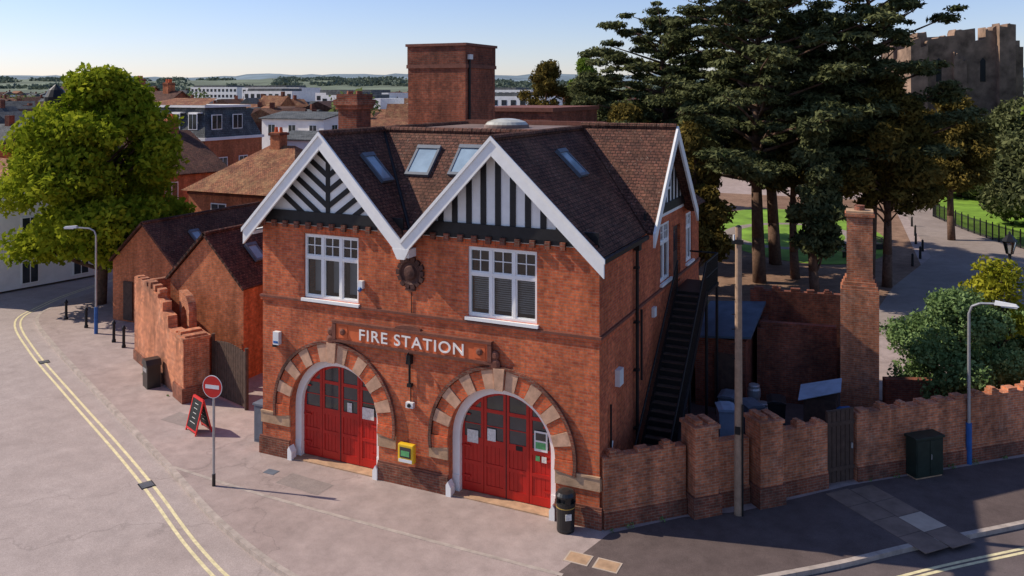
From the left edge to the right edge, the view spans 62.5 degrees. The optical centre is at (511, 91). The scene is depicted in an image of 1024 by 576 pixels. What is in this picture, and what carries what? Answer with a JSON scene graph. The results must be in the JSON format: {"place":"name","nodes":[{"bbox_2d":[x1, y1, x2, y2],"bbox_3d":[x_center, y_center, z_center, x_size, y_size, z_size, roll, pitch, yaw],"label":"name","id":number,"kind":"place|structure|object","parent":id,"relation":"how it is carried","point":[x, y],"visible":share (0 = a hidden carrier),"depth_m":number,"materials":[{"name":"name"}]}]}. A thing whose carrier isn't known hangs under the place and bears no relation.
{"place":"outdoors","nodes":[
{"label":"outdoors","id":0,"kind":"place"},
{"bbox_2d":[0,269,279,575],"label":"road","id":1,"kind":"structure","parent":0,"point":[75,500],"depth_m":24.50,"materials":[{"name":"asphalt"}]},
{"bbox_2d":[38,360,278,489],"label":"drain covers","id":2,"kind":"object","parent":1,"relation":"on","point":[147,484],"visible":1,"depth_m":24.91,"materials":[{"name":"black metal"}]},
{"bbox_2d":[176,93,187,97],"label":"walls","id":3,"kind":"structure","parent":1,"relation":"on","point":[181,95],"depth_m":94.32,"materials":[{"name":"brick"}]},
{"bbox_2d":[151,91,190,101],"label":"roof","id":4,"kind":"structure","parent":3,"relation":"on","point":[159,96],"depth_m":94.07,"materials":[{"name":"tile"}]},
{"bbox_2d":[162,79,175,93],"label":"windows and chimneys","id":5,"kind":"structure","parent":4,"relation":"on","point":[168,86],"depth_m":94.61,"materials":[{"name":"orange brick"}]},
{"bbox_2d":[164,173,213,214],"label":"walls","id":6,"kind":"structure","parent":1,"relation":"on","point":[184,181],"depth_m":62.41,"materials":[{"name":"red brick"}]},
{"bbox_2d":[44,84,64,109],"bbox_3d":[-32.428,2.450,60.045,1.500,5.900,1.462,0,0,25],"label":"roof","id":7,"kind":"object","parent":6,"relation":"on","point":[54,92],"visible":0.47,"depth_m":59.52,"materials":[{"name":"stone"}]},
{"bbox_2d":[113,130,227,175],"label":"roof","id":8,"kind":"structure","parent":6,"relation":"on","point":[202,157],"depth_m":65.20,"materials":[{"name":"tile"}]},
{"bbox_2d":[163,114,178,196],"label":"windows and chimneys","id":9,"kind":"structure","parent":6,"relation":"on","point":[175,193],"depth_m":61.81,"materials":[{"name":"brick"}]},
{"bbox_2d":[199,134,263,165],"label":"walls","id":10,"kind":"structure","parent":1,"relation":"on","point":[232,148],"depth_m":74.56,"materials":[{"name":"red brick"}]},
{"bbox_2d":[158,98,260,137],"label":"mansard roof","id":11,"kind":"structure","parent":10,"relation":"on","point":[226,111],"depth_m":74.28,"materials":[{"name":"tile"}]},
{"bbox_2d":[172,112,247,165],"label":"windows","id":12,"kind":"structure","parent":10,"relation":"attached to","point":[216,121],"depth_m":73.09,"materials":[{"name":"white paint"}]},
{"bbox_2d":[287,140,309,149],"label":"walls","id":13,"kind":"structure","parent":1,"relation":"on","point":[302,144],"depth_m":77.33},
{"bbox_2d":[287,130,316,140],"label":"roof","id":14,"kind":"structure","parent":13,"relation":"on","point":[298,135],"depth_m":78.69,"materials":[{"name":"stone"}]},
{"bbox_2d":[262,116,337,148],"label":"walls","id":15,"kind":"structure","parent":1,"relation":"on","point":[326,124],"depth_m":87.12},
{"bbox_2d":[258,111,337,119],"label":"roof","id":16,"kind":"structure","parent":15,"relation":"on","point":[305,115],"depth_m":88.22,"materials":[{"name":"stone"}]},
{"bbox_2d":[268,124,337,135],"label":"windows and chimneys","id":17,"kind":"structure","parent":15,"relation":"attached to","point":[271,127],"depth_m":87.02,"materials":[{"name":"white paint"}]},
{"bbox_2d":[14,279,1023,575],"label":"double yellow lines","id":18,"kind":"object","parent":1,"relation":"on","point":[210,559],"visible":0.93,"depth_m":23.59,"materials":[{"name":"paint"}]},
{"bbox_2d":[35,285,1023,575],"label":"kerb","id":19,"kind":"structure","parent":1,"relation":"on","point":[283,571],"depth_m":22.02,"materials":[{"name":"concrete"}]},
{"bbox_2d":[0,85,680,158],"bbox_3d":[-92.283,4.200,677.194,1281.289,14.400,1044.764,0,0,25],"label":"distant town","id":20,"kind":"object","parent":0,"point":[264,100],"visible":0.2,"depth_m":231.86,"materials":[{"name":"white tile"}]},
{"bbox_2d":[0,78,1023,94],"bbox_3d":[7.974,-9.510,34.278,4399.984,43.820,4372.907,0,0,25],"label":"hills","id":21,"kind":"structure","parent":0,"point":[401,88],"depth_m":1511.69,"materials":[{"name":"plant"}]},
{"bbox_2d":[0,75,1023,90],"bbox_3d":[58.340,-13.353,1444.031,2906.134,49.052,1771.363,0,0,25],"label":"hill woodland","id":22,"kind":"object","parent":21,"relation":"on","point":[351,81],"visible":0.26,"depth_m":1547.14,"materials":[{"name":"green plant"}]},
{"bbox_2d":[0,67,1023,81],"bbox_3d":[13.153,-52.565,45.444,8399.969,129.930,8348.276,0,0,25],"label":"hills","id":23,"kind":"structure","parent":0,"point":[564,77],"depth_m":3543.30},
{"bbox_2d":[0,0,1023,77],"label":"sky","id":24,"kind":"structure","parent":0,"point":[145,38],"materials":[{"name":"blue"}]},
{"bbox_2d":[39,173,1023,575],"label":"pavement","id":25,"kind":"structure","parent":0,"point":[299,541],"depth_m":23.42,"materials":[{"name":"concrete"}]},
{"bbox_2d":[64,300,67,319],"bbox_3d":[-22.291,10.900,42.220,0.180,1.000,0.180,0,0,25],"label":"bollard","id":26,"kind":"object","parent":25,"relation":"on","point":[66,310],"visible":1,"depth_m":42.17,"materials":[{"name":"black metal"}]},
{"bbox_2d":[64,225,97,333],"bbox_3d":[-20.297,8.855,39.747,1.605,5.090,0.180,0,0,0],"label":"street lamp","id":27,"kind":"object","parent":25,"relation":"on","point":[95,307],"visible":1,"depth_m":39.71,"materials":[{"name":"metal"}]},
{"bbox_2d":[84,307,87,327],"bbox_3d":[-20.548,10.900,40.749,0.180,1.000,0.180,0,0,25],"label":"bollard","id":28,"kind":"object","parent":25,"relation":"on","point":[86,317],"visible":1,"depth_m":40.70,"materials":[{"name":"black metal"}]},
{"bbox_2d":[0,62,196,304],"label":"lime tree","id":29,"kind":"object","parent":25,"relation":"on","point":[68,166],"visible":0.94,"depth_m":42.83,"materials":[{"name":"green plant"}]},
{"bbox_2d":[112,320,115,342],"bbox_3d":[-18.109,10.900,38.404,0.180,1.000,0.180,0,0,25],"label":"bollard","id":30,"kind":"object","parent":25,"relation":"on","point":[113,332],"visible":1,"depth_m":38.35,"materials":[{"name":"black metal"}]},
{"bbox_2d":[122,325,125,347],"bbox_3d":[-17.279,10.900,37.578,0.180,1.000,0.180,0,0,25],"label":"bollard","id":31,"kind":"object","parent":25,"relation":"on","point":[123,336],"visible":1,"depth_m":37.52,"materials":[{"name":"black metal"}]},
{"bbox_2d":[142,356,161,389],"bbox_3d":[-13.938,10.860,32.665,0.560,1.080,0.660,0,0,-39],"label":"litter bin","id":32,"kind":"object","parent":25,"relation":"on","point":[152,372],"visible":1,"depth_m":32.45,"materials":[{"name":"black plastic"}]},
{"bbox_2d":[133,275,210,403],"bbox_3d":[-12.718,9.581,34.748,3.858,3.637,7.170,0,0,-38],"label":"brickwork","id":33,"kind":"object","parent":25,"relation":"on","point":[181,351],"visible":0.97,"depth_m":32.82,"materials":[{"name":"brick"}]},
{"bbox_2d":[211,333,248,409],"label":"timber gate","id":34,"kind":"structure","parent":33,"relation":"attached to","point":[230,366],"depth_m":30.84,"materials":[{"name":"wood"}]},
{"bbox_2d":[109,201,259,322],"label":"brick outbuilding","id":35,"kind":"structure","parent":25,"relation":"on","point":[155,248],"depth_m":41.84,"materials":[{"name":"brick"}]},
{"bbox_2d":[123,228,200,320],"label":"windows","id":36,"kind":"structure","parent":35,"relation":"in","point":[195,233],"depth_m":41.75,"materials":[{"name":"grey glass"}]},
{"bbox_2d":[185,394,211,436],"bbox_3d":[-10.525,10.837,28.379,0.599,1.135,0.820,0,0,-43],"label":"chalkboard sign","id":37,"kind":"object","parent":25,"relation":"on","point":[198,412],"visible":0.99,"depth_m":28.28,"materials":[{"name":"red wood"}]},
{"bbox_2d":[203,375,221,486],"bbox_3d":[-8.629,9.795,24.401,0.660,3.210,0.119,0,0,17],"label":"no entry sign","id":38,"kind":"object","parent":25,"relation":"on","point":[212,386],"visible":1,"depth_m":24.37,"materials":[{"name":"metal"}]},
{"bbox_2d":[165,224,262,377],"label":"brick outbuilding","id":39,"kind":"structure","parent":25,"relation":"on","point":[217,274],"depth_m":34.00,"materials":[{"name":"brick"}]},
{"bbox_2d":[244,241,262,261],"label":"windows","id":40,"kind":"structure","parent":39,"relation":"in","point":[254,250],"depth_m":34.96,"materials":[{"name":"glass"}]},
{"bbox_2d":[187,191,265,211],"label":"walls","id":41,"kind":"structure","parent":25,"relation":"on","point":[201,201],"depth_m":55.13,"materials":[{"name":"orange brick"}]},
{"bbox_2d":[211,203,225,208],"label":"windows","id":42,"kind":"structure","parent":41,"relation":"attached to","point":[216,205],"depth_m":55.06,"materials":[{"name":"glass"}]},
{"bbox_2d":[182,145,302,195],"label":"roof","id":43,"kind":"structure","parent":41,"relation":"on","point":[262,172],"depth_m":55.84,"materials":[{"name":"red tile"}]},
{"bbox_2d":[268,127,288,149],"bbox_3d":[-16.040,3.325,58.061,1.000,1.750,1.000,0,0,25],"label":"chimney","id":44,"kind":"object","parent":43,"relation":"on","point":[278,140],"visible":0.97,"depth_m":57.74,"materials":[{"name":"orange brick"}]},
{"bbox_2d":[161,412,332,494],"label":"surface repair","id":45,"kind":"structure","parent":25,"relation":"on","point":[305,484],"depth_m":24.67,"materials":[{"name":"concrete"}]},
{"bbox_2d":[252,399,262,441],"bbox_3d":[-8.150,10.770,27.580,0.460,1.260,0.430,0,0,25],"label":"utility cabinet","id":46,"kind":"object","parent":25,"relation":"on","point":[258,422],"visible":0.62,"depth_m":27.42,"materials":[{"name":"grey plastic"}]},
{"bbox_2d":[171,466,562,575],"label":"edging stones","id":47,"kind":"object","parent":25,"relation":"on","point":[386,528],"visible":1,"depth_m":22.11,"materials":[{"name":"stone"}]},
{"bbox_2d":[241,43,704,530],"bbox_3d":[-0.385,4.770,29.560,12.160,13.460,12.520,0,0,25],"label":"fire station","id":48,"kind":"object","parent":25,"relation":"on","point":[465,292],"visible":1,"depth_m":24.63,"materials":[{"name":"red brick"}]},
{"bbox_2d":[294,366,376,476],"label":"station doors","id":49,"kind":"structure","parent":48,"relation":"in","point":[340,417],"depth_m":25.89,"materials":[{"name":"red paint"}]},
{"bbox_2d":[398,442,415,464],"bbox_3d":[-3.025,10.390,24.252,0.520,0.540,0.192,0,0,25],"label":"defibrillator cabinet","id":50,"kind":"object","parent":48,"relation":"attached to","point":[407,453],"visible":1,"depth_m":24.17,"materials":[{"name":"yellow metal"}]},
{"bbox_2d":[301,211,694,328],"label":"windows","id":51,"kind":"structure","parent":48,"relation":"in","point":[507,278],"depth_m":23.87,"materials":[{"name":"white paint"}]},
{"bbox_2d":[453,394,550,517],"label":"station doors","id":52,"kind":"structure","parent":48,"relation":"in","point":[506,449],"depth_m":23.52,"materials":[{"name":"red paint"}]},
{"bbox_2d":[673,225,676,275],"bbox_3d":[5.638,5.665,29.531,0.070,2.030,1.000,0,0,25],"label":"upper side door","id":53,"kind":"structure","parent":48,"relation":"in","point":[675,227],"depth_m":29.60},
{"bbox_2d":[555,487,575,534],"bbox_3d":[1.393,10.875,21.943,0.530,1.050,0.530,0,0,25],"label":"litter bin","id":54,"kind":"object","parent":25,"relation":"on","point":[565,499],"visible":1,"depth_m":21.75,"materials":[{"name":"black plastic"}]},
{"bbox_2d":[142,373,1007,532],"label":"weeds","id":55,"kind":"object","parent":25,"relation":"on","point":[868,479],"visible":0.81,"depth_m":24.93,"materials":[{"name":"green plant"}]},
{"bbox_2d":[601,409,828,530],"bbox_3d":[5.711,10.130,23.167,7.108,2.540,0.906,0,0,-16],"label":"brickwork","id":56,"kind":"object","parent":25,"relation":"on","point":[691,474],"visible":0.98,"depth_m":22.77,"materials":[{"name":"brick"}]},
{"bbox_2d":[680,393,881,441],"bbox_3d":[10.243,11.392,26.567,10.400,0.001,13.000,0,0,25],"label":"yard surface","id":57,"kind":"object","parent":25,"relation":"on","point":[794,410],"depth_m":30.05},
{"bbox_2d":[633,250,718,448],"bbox_3d":[5.342,8.555,26.971,1.130,5.710,7.054,0,0,25],"label":"external iron stair","id":58,"kind":"object","parent":57,"relation":"on","point":[663,412],"visible":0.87,"depth_m":26.68,"materials":[{"name":"metal"}]},
{"bbox_2d":[715,401,734,436],"bbox_3d":[7.034,10.849,27.746,0.660,1.098,0.839,0,0,5],"label":"wheelie bin","id":59,"kind":"object","parent":57,"relation":"on","point":[725,414],"visible":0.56,"depth_m":27.42,"materials":[{"name":"plastic"}]},
{"bbox_2d":[717,389,734,404],"bbox_3d":[7.410,10.849,28.895,0.660,1.098,0.838,0,0,25],"label":"wheelie bin","id":60,"kind":"object","parent":57,"relation":"on","point":[726,394],"visible":0.3,"depth_m":28.64,"materials":[{"name":"blue plastic"}]},
{"bbox_2d":[742,397,765,431],"bbox_3d":[7.959,10.849,28.086,0.660,1.098,0.839,0,0,-10],"label":"wheelie bin","id":61,"kind":"object","parent":57,"relation":"on","point":[748,403],"visible":0.37,"depth_m":27.88,"materials":[{"name":"blue plastic"}]},
{"bbox_2d":[747,383,767,408],"bbox_3d":[8.460,10.805,29.437,1.012,1.190,0.457,0,0,15],"label":"beer keg stack","id":62,"kind":"object","parent":57,"relation":"on","point":[753,390],"visible":0.41,"depth_m":29.27,"materials":[{"name":"metal"}]},
{"bbox_2d":[766,393,786,425],"bbox_3d":[8.897,10.849,28.425,0.660,1.098,0.838,0,0,15],"label":"wheelie bin","id":63,"kind":"object","parent":57,"relation":"on","point":[776,404],"visible":0.62,"depth_m":28.09,"materials":[{"name":"black plastic"}]},
{"bbox_2d":[798,378,841,421],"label":"covered log store","id":64,"kind":"structure","parent":57,"relation":"on","point":[819,398],"depth_m":27.68,"materials":[{"name":"metal"}]},
{"bbox_2d":[750,285,951,403],"bbox_3d":[12.620,9.510,31.029,7.846,3.779,3.096,0,0,25],"label":"brickwork","id":65,"kind":"object","parent":57,"relation":"on","point":[798,337],"visible":0.69,"depth_m":30.93,"materials":[{"name":"brick"}]},
{"bbox_2d":[840,204,878,407],"bbox_3d":[12.194,7.695,29.630,1.240,7.410,1.100,0,0,22],"label":"brick chimney","id":66,"kind":"object","parent":57,"relation":"on","point":[859,331],"visible":0.98,"depth_m":29.18,"materials":[{"name":"brick"}]},
{"bbox_2d":[557,457,1023,575],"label":"footway surface","id":67,"kind":"object","parent":25,"relation":"on","point":[813,529],"visible":0.96,"depth_m":21.92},
{"bbox_2d":[732,225,743,516],"bbox_3d":[6.089,7.500,22.743,0.315,7.800,0.265,0,0,25],"label":"telegraph pole","id":68,"kind":"object","parent":67,"relation":"on","point":[737,241],"visible":1,"depth_m":22.67,"materials":[{"name":"brown wood"}]},
{"bbox_2d":[826,484,974,553],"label":"paving slabs","id":69,"kind":"structure","parent":67,"relation":"on","point":[923,542],"depth_m":22.46,"materials":[{"name":"concrete"}]},
{"bbox_2d":[904,429,944,479],"bbox_3d":[12.255,10.790,25.082,1.080,1.220,0.480,0,0,-18],"label":"utility cabinet","id":70,"kind":"object","parent":67,"relation":"on","point":[924,454],"visible":1,"depth_m":24.90,"materials":[{"name":"metal"}]},
{"bbox_2d":[825,407,854,483],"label":"yard gate","id":71,"kind":"structure","parent":25,"relation":"on","point":[841,464],"depth_m":24.54,"materials":[{"name":"wood"}]},
{"bbox_2d":[854,380,1023,481],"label":"brickwork","id":72,"kind":"object","parent":25,"relation":"on","point":[997,422],"visible":0.96,"depth_m":25.67,"materials":[{"name":"brick"}]},
{"bbox_2d":[879,286,1023,398],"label":"shrub","id":73,"kind":"object","parent":25,"relation":"on","point":[934,340],"visible":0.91,"depth_m":29.51,"materials":[{"name":"green plant"}]},
{"bbox_2d":[958,255,1023,388],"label":"yellow sapling","id":74,"kind":"object","parent":25,"relation":"on","point":[997,280],"visible":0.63,"depth_m":30.22,"materials":[{"name":"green plant"}]},
{"bbox_2d":[966,300,1018,464],"bbox_3d":[14.506,8.855,25.517,1.404,5.090,0.180,0,0,35],"label":"street lamp","id":75,"kind":"object","parent":25,"relation":"on","point":[968,422],"visible":1,"depth_m":25.82,"materials":[{"name":"metal"}]},
{"bbox_2d":[965,307,1023,385],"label":"shrub","id":76,"kind":"object","parent":25,"relation":"on","point":[1019,341],"visible":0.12,"depth_m":31.08,"materials":[{"name":"green plant"}]},
{"bbox_2d":[695,301,765,406],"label":"yard shed","id":77,"kind":"structure","parent":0,"point":[752,311],"depth_m":30.63,"materials":[{"name":"brick"}]},
{"bbox_2d":[714,352,734,404],"bbox_3d":[7.706,10.350,30.247,0.900,1.900,0.060,0,0,25],"label":"door","id":78,"kind":"structure","parent":77,"relation":"in","point":[726,365],"depth_m":30.24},
{"bbox_2d":[724,223,846,249],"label":"path","id":79,"kind":"structure","parent":0,"point":[731,231],"depth_m":68.51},
{"bbox_2d":[699,193,920,334],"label":"park earth","id":80,"kind":"structure","parent":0,"point":[831,277],"depth_m":54.03,"materials":[{"name":"soil"}]},
{"bbox_2d":[567,57,597,97],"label":"yew tree","id":81,"kind":"object","parent":80,"relation":"on","point":[581,65],"visible":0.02,"depth_m":85.05,"materials":[{"name":"green plant"}]},
{"bbox_2d":[564,70,615,121],"bbox_3d":[5.720,4.853,63.759,6.433,13.120,6.710,0,0,25],"label":"yew tree","id":82,"kind":"object","parent":80,"relation":"on","point":[576,94],"visible":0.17,"depth_m":62.40,"materials":[{"name":"green plant"}]},
{"bbox_2d":[606,101,647,122],"bbox_3d":[7.793,6.004,56.119,5.796,10.800,7.125,0,0,-10],"label":"yew tree","id":83,"kind":"object","parent":80,"relation":"on","point":[631,112],"visible":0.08,"depth_m":55.06,"materials":[{"name":"green plant"}]},
{"bbox_2d":[568,0,740,124],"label":"cedar tree","id":84,"kind":"object","parent":80,"relation":"on","point":[689,66],"visible":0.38,"depth_m":60.56,"materials":[{"name":"green plant"}]},
{"bbox_2d":[677,120,737,279],"bbox_3d":[10.406,6.526,48.207,5.185,9.808,4.771,0,0,25],"label":"yew tree","id":85,"kind":"object","parent":80,"relation":"on","point":[715,213],"visible":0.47,"depth_m":47.63,"materials":[{"name":"green plant"}]},
{"bbox_2d":[660,0,860,264],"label":"cedar tree","id":86,"kind":"object","parent":80,"relation":"on","point":[774,246],"visible":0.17,"depth_m":55.05,"materials":[{"name":"green plant"}]},
{"bbox_2d":[609,0,916,283],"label":"cedar tree","id":87,"kind":"object","parent":80,"relation":"on","point":[727,110],"visible":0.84,"depth_m":48.33,"materials":[{"name":"green plant"}]},
{"bbox_2d":[729,99,845,279],"bbox_3d":[17.210,5.846,51.522,7.617,11.141,6.962,0,0,25],"label":"yew tree","id":88,"kind":"object","parent":80,"relation":"on","point":[793,182],"visible":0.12,"depth_m":50.85,"materials":[{"name":"green plant"}]},
{"bbox_2d":[784,115,851,291],"bbox_3d":[16.691,6.294,46.400,3.442,10.262,3.524,0,0,0],"label":"yew tree","id":89,"kind":"object","parent":80,"relation":"on","point":[818,210],"visible":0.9,"depth_m":45.81,"materials":[{"name":"green plant"}]},
{"bbox_2d":[774,0,989,277],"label":"cedar tree","id":90,"kind":"object","parent":80,"relation":"on","point":[862,47],"visible":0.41,"depth_m":48.47,"materials":[{"name":"green plant"}]},
{"bbox_2d":[834,76,953,287],"bbox_3d":[21.721,5.197,49.023,7.167,12.420,7.476,0,0,25],"label":"yew tree","id":91,"kind":"object","parent":80,"relation":"on","point":[900,182],"visible":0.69,"depth_m":47.57,"materials":[{"name":"green plant"}]},
{"bbox_2d":[911,253,913,266],"bbox_3d":[26.103,10.975,55.035,0.180,0.850,0.171,0,0,25],"label":"bollard","id":92,"kind":"object","parent":80,"relation":"on","point":[912,259],"visible":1,"depth_m":54.97,"materials":[{"name":"black metal"}]},
{"bbox_2d":[721,192,1023,263],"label":"lawn","id":93,"kind":"structure","parent":0,"point":[966,206],"depth_m":72.15,"materials":[{"name":"green plant"}]},
{"bbox_2d":[841,244,846,257],"bbox_3d":[23.357,10.950,57.423,1.800,0.900,0.520,0,0,45],"label":"park bench","id":94,"kind":"object","parent":93,"relation":"on","point":[844,252],"visible":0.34,"depth_m":57.96,"materials":[{"name":"metal"}]},
{"bbox_2d":[876,236,882,249],"bbox_3d":[26.372,10.950,61.531,0.520,0.900,1.800,0,0,-5],"label":"park bench","id":95,"kind":"object","parent":93,"relation":"on","point":[879,245],"visible":0.39,"depth_m":60.76,"materials":[{"name":"metal"}]},
{"bbox_2d":[935,109,983,199],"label":"sycamore tree","id":96,"kind":"object","parent":93,"relation":"on","point":[966,193],"visible":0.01,"depth_m":88.95,"materials":[{"name":"green plant"}]},
{"bbox_2d":[933,204,1023,248],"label":"park railings","id":97,"kind":"object","parent":93,"relation":"on","point":[1019,236],"visible":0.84,"depth_m":66.07,"materials":[{"name":"black metal"}]},
{"bbox_2d":[968,97,1023,195],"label":"sycamore tree","id":98,"kind":"object","parent":93,"relation":"on","point":[1002,117],"visible":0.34,"depth_m":84.19,"materials":[{"name":"leaves"},{"name":"bark"}]},
{"bbox_2d":[975,128,1023,224],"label":"sycamore tree","id":99,"kind":"object","parent":93,"relation":"on","point":[1003,191],"visible":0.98,"depth_m":70.59,"materials":[{"name":"leaves"},{"name":"bark"}]},
{"bbox_2d":[807,528,1023,575],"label":"resurfaced road","id":100,"kind":"structure","parent":0,"point":[905,563],"depth_m":20.64,"materials":[{"name":"asphalt"}]},
{"bbox_2d":[879,194,1023,388],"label":"park drive","id":101,"kind":"structure","parent":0,"point":[946,264],"depth_m":55.88,"materials":[{"name":"asphalt"}]},
{"bbox_2d":[923,95,999,239],"bbox_3d":[33.177,5.657,64.740,7.342,11.534,6.901,0,0,25],"label":"yew tree","id":102,"kind":"object","parent":101,"relation":"on","point":[975,144],"visible":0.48,"depth_m":62.44,"materials":[{"name":"green plant"}]},
{"bbox_2d":[1002,231,1017,302],"bbox_3d":[19.750,8.475,33.510,0.600,5.850,0.485,0,0,25],"label":"victorian lamp post","id":103,"kind":"object","parent":101,"relation":"on","point":[1009,237],"visible":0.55,"depth_m":33.45,"materials":[{"name":"black metal"}]},
{"label":"ground","id":104,"kind":"structure","parent":0,"visible":0},
{"bbox_2d":[0,181,94,291],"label":"walls","id":105,"kind":"structure","parent":104,"relation":"on","point":[10,277],"depth_m":48.83,"materials":[{"name":"paint"}]},
{"bbox_2d":[0,158,11,178],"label":"roof","id":106,"kind":"structure","parent":105,"relation":"on","point":[4,161],"depth_m":49.69,"materials":[{"name":"red tile"}]},
{"bbox_2d":[21,216,88,284],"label":"windows and chimneys","id":107,"kind":"structure","parent":105,"relation":"on","point":[29,274],"depth_m":49.31,"materials":[{"name":"glass"}]},
{"bbox_2d":[2,87,397,115],"bbox_3d":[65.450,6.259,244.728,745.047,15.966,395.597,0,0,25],"label":"distant trees","id":108,"kind":"object","parent":104,"relation":"on","point":[377,106],"depth_m":176.30,"materials":[{"name":"green plant"}]},
{"bbox_2d":[517,59,572,104],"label":"yew tree","id":109,"kind":"object","parent":104,"relation":"on","point":[546,76],"visible":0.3,"depth_m":86.74,"materials":[{"name":"green plant"}]},
{"bbox_2d":[495,105,598,125],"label":"brick parapet building","id":110,"kind":"structure","parent":104,"relation":"on","point":[553,113],"depth_m":42.30,"materials":[{"name":"brick"}]},
{"bbox_2d":[881,23,1023,191],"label":"castle ruin","id":111,"kind":"object","parent":104,"relation":"on","point":[988,66],"visible":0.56,"depth_m":96.14,"materials":[{"name":"stone"}]},
{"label":"walls","id":112,"kind":"object","parent":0,"visible":0},
{"bbox_2d":[371,118,407,126],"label":"roof","id":113,"kind":"structure","parent":112,"relation":"on","point":[375,122],"depth_m":105.82,"materials":[{"name":"orange tile"}]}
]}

